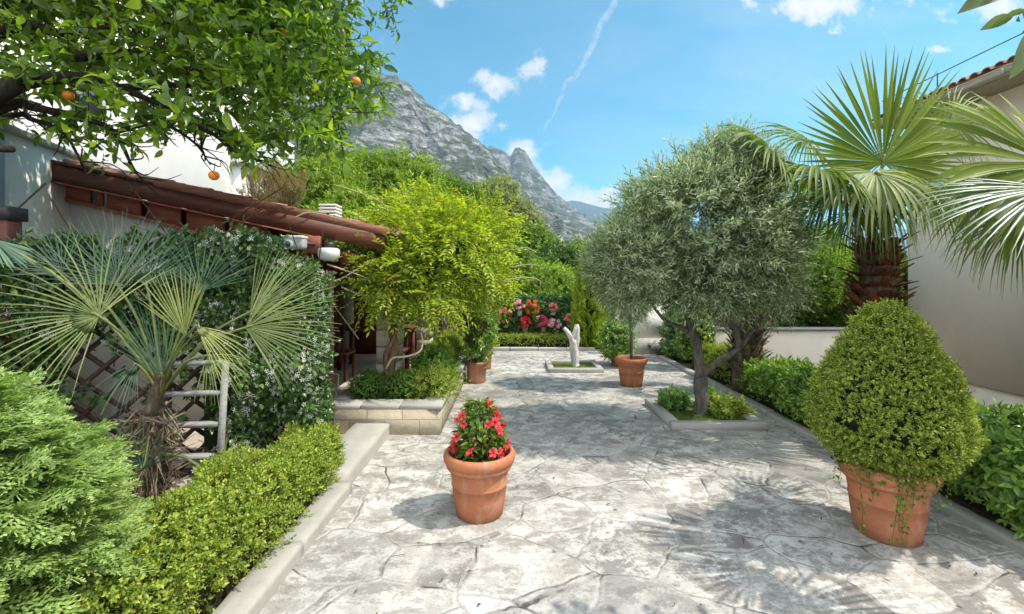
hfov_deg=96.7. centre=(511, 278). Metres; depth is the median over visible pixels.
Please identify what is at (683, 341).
flowering shrub
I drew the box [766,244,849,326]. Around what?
garden shrub
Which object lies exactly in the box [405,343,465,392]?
loose shrub
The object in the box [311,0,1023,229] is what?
sky
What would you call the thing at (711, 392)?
shrub
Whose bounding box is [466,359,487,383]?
terracotta pot
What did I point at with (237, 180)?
terrace house
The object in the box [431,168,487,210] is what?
garden tree
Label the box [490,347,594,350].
back kerb
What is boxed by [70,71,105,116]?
window
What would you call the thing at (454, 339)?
shrub
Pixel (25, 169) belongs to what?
garden wall
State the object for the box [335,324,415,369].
dining table
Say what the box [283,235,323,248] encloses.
floodlight
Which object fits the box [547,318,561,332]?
geranium
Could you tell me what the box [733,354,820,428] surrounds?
laurel hedge
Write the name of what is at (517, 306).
geranium
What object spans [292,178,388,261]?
garden tree
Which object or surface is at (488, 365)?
terracotta pot
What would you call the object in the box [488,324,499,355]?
potted shrub
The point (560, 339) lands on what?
box hedge
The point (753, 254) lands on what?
olive tree
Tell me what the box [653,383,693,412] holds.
shrub
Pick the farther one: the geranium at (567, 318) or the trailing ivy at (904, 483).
the geranium at (567, 318)
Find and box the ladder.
[157,360,229,491]
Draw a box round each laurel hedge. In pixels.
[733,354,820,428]
[939,398,1023,539]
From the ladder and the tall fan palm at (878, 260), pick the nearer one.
the ladder
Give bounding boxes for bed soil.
[690,368,1015,532]
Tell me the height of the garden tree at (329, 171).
6.501 m
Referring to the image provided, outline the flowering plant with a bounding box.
[449,396,510,461]
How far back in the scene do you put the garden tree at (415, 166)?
18.03 m
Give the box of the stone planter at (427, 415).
[334,356,467,434]
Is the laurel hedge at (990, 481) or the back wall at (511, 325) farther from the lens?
the back wall at (511, 325)
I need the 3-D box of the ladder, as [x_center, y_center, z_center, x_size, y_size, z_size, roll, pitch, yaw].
[-2.401,1.102,3.388,0.574,0.944,0.274,0,0,-6]
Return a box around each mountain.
[278,49,590,244]
[488,146,599,236]
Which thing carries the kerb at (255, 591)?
on the patio
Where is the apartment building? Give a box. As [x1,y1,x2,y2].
[0,0,276,217]
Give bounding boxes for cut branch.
[0,144,15,152]
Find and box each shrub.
[0,366,160,613]
[401,358,470,410]
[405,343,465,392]
[422,328,464,364]
[453,289,500,369]
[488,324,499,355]
[595,316,639,362]
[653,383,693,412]
[667,307,721,367]
[694,384,721,402]
[707,391,757,419]
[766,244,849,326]
[791,219,853,313]
[807,247,900,326]
[853,246,907,320]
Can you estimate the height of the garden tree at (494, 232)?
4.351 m
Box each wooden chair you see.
[334,317,355,381]
[403,346,409,369]
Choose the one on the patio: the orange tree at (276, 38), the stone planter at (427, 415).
the stone planter at (427, 415)
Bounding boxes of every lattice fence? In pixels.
[39,271,333,479]
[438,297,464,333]
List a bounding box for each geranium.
[497,308,514,325]
[513,299,525,312]
[518,316,530,329]
[523,300,542,320]
[535,315,547,330]
[547,303,558,313]
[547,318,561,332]
[563,313,571,324]
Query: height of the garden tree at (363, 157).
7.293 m
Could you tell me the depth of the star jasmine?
3.57 m
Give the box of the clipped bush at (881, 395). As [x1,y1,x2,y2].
[800,297,989,483]
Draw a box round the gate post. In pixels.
[0,206,27,371]
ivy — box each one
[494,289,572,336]
[830,449,951,544]
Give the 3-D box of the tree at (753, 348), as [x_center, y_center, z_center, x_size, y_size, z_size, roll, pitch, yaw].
[3.293,0.733,6.346,1.525,1.889,1.511,0,0,0]
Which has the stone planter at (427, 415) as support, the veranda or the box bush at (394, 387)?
the box bush at (394, 387)
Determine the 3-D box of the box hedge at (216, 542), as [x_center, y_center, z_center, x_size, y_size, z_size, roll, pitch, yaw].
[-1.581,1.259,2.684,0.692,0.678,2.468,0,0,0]
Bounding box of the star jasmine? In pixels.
[0,182,358,479]
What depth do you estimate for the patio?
2.85 m
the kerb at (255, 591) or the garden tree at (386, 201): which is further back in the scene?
the garden tree at (386, 201)
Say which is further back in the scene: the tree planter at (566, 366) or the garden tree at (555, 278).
the garden tree at (555, 278)
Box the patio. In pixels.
[259,351,1023,613]
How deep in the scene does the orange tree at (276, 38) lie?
3.01 m
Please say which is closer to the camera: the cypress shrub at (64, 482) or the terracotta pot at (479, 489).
the cypress shrub at (64, 482)
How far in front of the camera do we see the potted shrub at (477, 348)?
6.90 m
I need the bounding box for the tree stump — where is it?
[562,324,579,366]
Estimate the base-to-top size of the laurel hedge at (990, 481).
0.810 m
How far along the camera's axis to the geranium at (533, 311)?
10.53 m
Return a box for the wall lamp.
[317,242,339,260]
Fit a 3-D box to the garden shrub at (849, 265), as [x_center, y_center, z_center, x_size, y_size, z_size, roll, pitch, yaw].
[6.649,0.271,9.316,2.082,1.858,1.797,0,0,0]
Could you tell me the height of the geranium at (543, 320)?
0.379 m
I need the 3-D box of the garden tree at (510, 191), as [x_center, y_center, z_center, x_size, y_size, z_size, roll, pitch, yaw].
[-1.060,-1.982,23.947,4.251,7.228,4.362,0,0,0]
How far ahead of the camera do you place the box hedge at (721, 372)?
6.92 m
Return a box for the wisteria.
[293,168,540,398]
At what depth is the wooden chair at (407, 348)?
7.59 m
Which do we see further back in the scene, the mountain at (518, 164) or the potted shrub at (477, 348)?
the mountain at (518, 164)
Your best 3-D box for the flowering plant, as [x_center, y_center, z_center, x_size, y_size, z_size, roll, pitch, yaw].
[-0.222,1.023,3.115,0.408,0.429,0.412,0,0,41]
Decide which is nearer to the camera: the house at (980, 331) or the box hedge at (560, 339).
the house at (980, 331)
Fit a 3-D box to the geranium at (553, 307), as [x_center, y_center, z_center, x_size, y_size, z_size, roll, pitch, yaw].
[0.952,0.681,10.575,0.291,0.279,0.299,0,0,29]
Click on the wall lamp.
(330, 251)
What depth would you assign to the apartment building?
13.00 m
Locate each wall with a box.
[0,123,146,417]
[327,423,389,483]
[449,296,619,344]
[621,304,667,355]
[706,326,848,367]
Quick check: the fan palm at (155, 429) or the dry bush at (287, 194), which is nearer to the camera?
the fan palm at (155, 429)
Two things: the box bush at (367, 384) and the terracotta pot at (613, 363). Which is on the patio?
the terracotta pot at (613, 363)
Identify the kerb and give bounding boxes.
[211,481,351,613]
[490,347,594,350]
[658,355,1023,554]
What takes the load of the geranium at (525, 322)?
on the pot
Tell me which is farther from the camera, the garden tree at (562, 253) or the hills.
the hills
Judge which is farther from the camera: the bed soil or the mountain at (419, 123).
the mountain at (419, 123)
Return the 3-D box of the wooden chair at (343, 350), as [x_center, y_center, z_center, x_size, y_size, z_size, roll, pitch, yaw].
[-2.750,1.100,7.200,0.420,1.000,0.420,0,0,0]
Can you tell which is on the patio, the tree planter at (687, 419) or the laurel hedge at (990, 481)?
the tree planter at (687, 419)
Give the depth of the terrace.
9.41 m
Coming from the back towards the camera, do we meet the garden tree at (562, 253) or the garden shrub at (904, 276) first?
the garden tree at (562, 253)
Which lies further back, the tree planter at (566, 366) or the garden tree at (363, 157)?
the garden tree at (363, 157)
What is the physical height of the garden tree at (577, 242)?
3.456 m
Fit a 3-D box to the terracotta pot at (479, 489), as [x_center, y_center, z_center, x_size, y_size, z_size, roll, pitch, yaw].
[-0.222,1.385,3.115,0.492,0.430,0.492,0,0,0]
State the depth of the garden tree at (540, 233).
15.54 m
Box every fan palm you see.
[0,207,341,504]
[710,47,1013,332]
[893,68,1023,299]
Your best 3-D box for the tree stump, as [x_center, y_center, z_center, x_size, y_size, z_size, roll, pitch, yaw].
[1.058,1.216,8.133,0.323,0.788,0.164,0,0,0]
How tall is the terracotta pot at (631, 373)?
0.421 m
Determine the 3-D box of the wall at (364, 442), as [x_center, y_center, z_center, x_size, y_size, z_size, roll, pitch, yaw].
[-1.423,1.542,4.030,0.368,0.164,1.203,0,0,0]
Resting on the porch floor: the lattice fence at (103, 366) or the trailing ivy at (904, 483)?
the lattice fence at (103, 366)
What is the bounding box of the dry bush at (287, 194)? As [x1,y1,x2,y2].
[229,156,310,231]
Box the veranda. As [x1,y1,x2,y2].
[51,159,447,422]
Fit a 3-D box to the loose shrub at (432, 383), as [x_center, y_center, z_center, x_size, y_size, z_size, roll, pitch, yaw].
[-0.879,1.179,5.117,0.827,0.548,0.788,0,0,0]
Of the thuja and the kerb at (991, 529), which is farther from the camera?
the thuja
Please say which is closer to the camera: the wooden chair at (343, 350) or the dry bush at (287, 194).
the wooden chair at (343, 350)
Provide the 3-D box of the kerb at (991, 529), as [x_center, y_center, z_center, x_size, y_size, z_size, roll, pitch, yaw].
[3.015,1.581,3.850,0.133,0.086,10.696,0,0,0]
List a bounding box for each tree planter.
[545,360,603,372]
[645,398,767,429]
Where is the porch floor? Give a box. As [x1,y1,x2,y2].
[77,354,416,498]
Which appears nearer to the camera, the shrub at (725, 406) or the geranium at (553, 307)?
the shrub at (725, 406)
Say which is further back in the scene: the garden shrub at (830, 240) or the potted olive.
the garden shrub at (830, 240)
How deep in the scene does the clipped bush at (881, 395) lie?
2.64 m
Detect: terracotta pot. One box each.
[443,438,514,523]
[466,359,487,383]
[486,351,491,369]
[611,358,617,366]
[615,355,647,386]
[836,454,943,547]
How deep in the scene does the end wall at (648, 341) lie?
9.62 m
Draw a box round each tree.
[0,0,415,207]
[260,148,369,232]
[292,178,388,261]
[318,139,405,197]
[355,137,463,206]
[372,172,470,236]
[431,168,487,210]
[466,203,524,292]
[467,172,530,232]
[488,236,546,294]
[507,220,565,257]
[509,196,547,227]
[511,256,575,295]
[532,239,580,276]
[565,235,593,256]
[571,111,838,414]
[720,264,810,393]
[957,0,1023,78]
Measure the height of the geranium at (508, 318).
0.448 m
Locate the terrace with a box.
[711,313,846,326]
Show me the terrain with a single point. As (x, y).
(688, 364)
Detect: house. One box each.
[230,142,293,195]
[870,32,1023,411]
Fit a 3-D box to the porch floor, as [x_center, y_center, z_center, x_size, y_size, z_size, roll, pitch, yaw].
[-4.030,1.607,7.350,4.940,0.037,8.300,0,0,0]
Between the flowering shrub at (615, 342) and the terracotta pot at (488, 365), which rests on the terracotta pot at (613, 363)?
the flowering shrub at (615, 342)
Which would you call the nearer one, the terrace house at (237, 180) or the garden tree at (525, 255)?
the garden tree at (525, 255)
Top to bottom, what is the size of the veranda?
2.944 m
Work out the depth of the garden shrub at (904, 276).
8.72 m
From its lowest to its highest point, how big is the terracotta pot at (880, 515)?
0.456 m
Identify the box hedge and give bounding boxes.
[32,419,346,613]
[491,332,589,346]
[702,339,767,388]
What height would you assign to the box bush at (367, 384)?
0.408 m
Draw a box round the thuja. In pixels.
[570,245,608,348]
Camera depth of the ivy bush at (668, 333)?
8.90 m
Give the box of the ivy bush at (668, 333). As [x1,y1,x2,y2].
[656,306,691,362]
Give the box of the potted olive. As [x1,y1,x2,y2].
[580,209,654,359]
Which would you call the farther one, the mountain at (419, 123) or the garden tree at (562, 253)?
the mountain at (419, 123)
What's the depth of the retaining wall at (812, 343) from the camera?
7.95 m
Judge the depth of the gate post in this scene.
3.03 m
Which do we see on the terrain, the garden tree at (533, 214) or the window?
the garden tree at (533, 214)
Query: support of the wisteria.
on the stone planter at (427, 415)
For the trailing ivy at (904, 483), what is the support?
on the terracotta pot at (880, 515)
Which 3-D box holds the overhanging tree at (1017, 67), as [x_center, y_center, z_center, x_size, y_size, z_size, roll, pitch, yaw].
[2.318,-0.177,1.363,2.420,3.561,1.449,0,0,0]
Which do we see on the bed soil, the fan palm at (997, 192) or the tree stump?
the fan palm at (997, 192)
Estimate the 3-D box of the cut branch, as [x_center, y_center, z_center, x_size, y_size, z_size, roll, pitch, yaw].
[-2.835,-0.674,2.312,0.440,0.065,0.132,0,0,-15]
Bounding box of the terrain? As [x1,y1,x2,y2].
[598,348,691,367]
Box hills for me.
[567,200,907,255]
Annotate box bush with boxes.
[346,368,385,399]
[379,368,419,399]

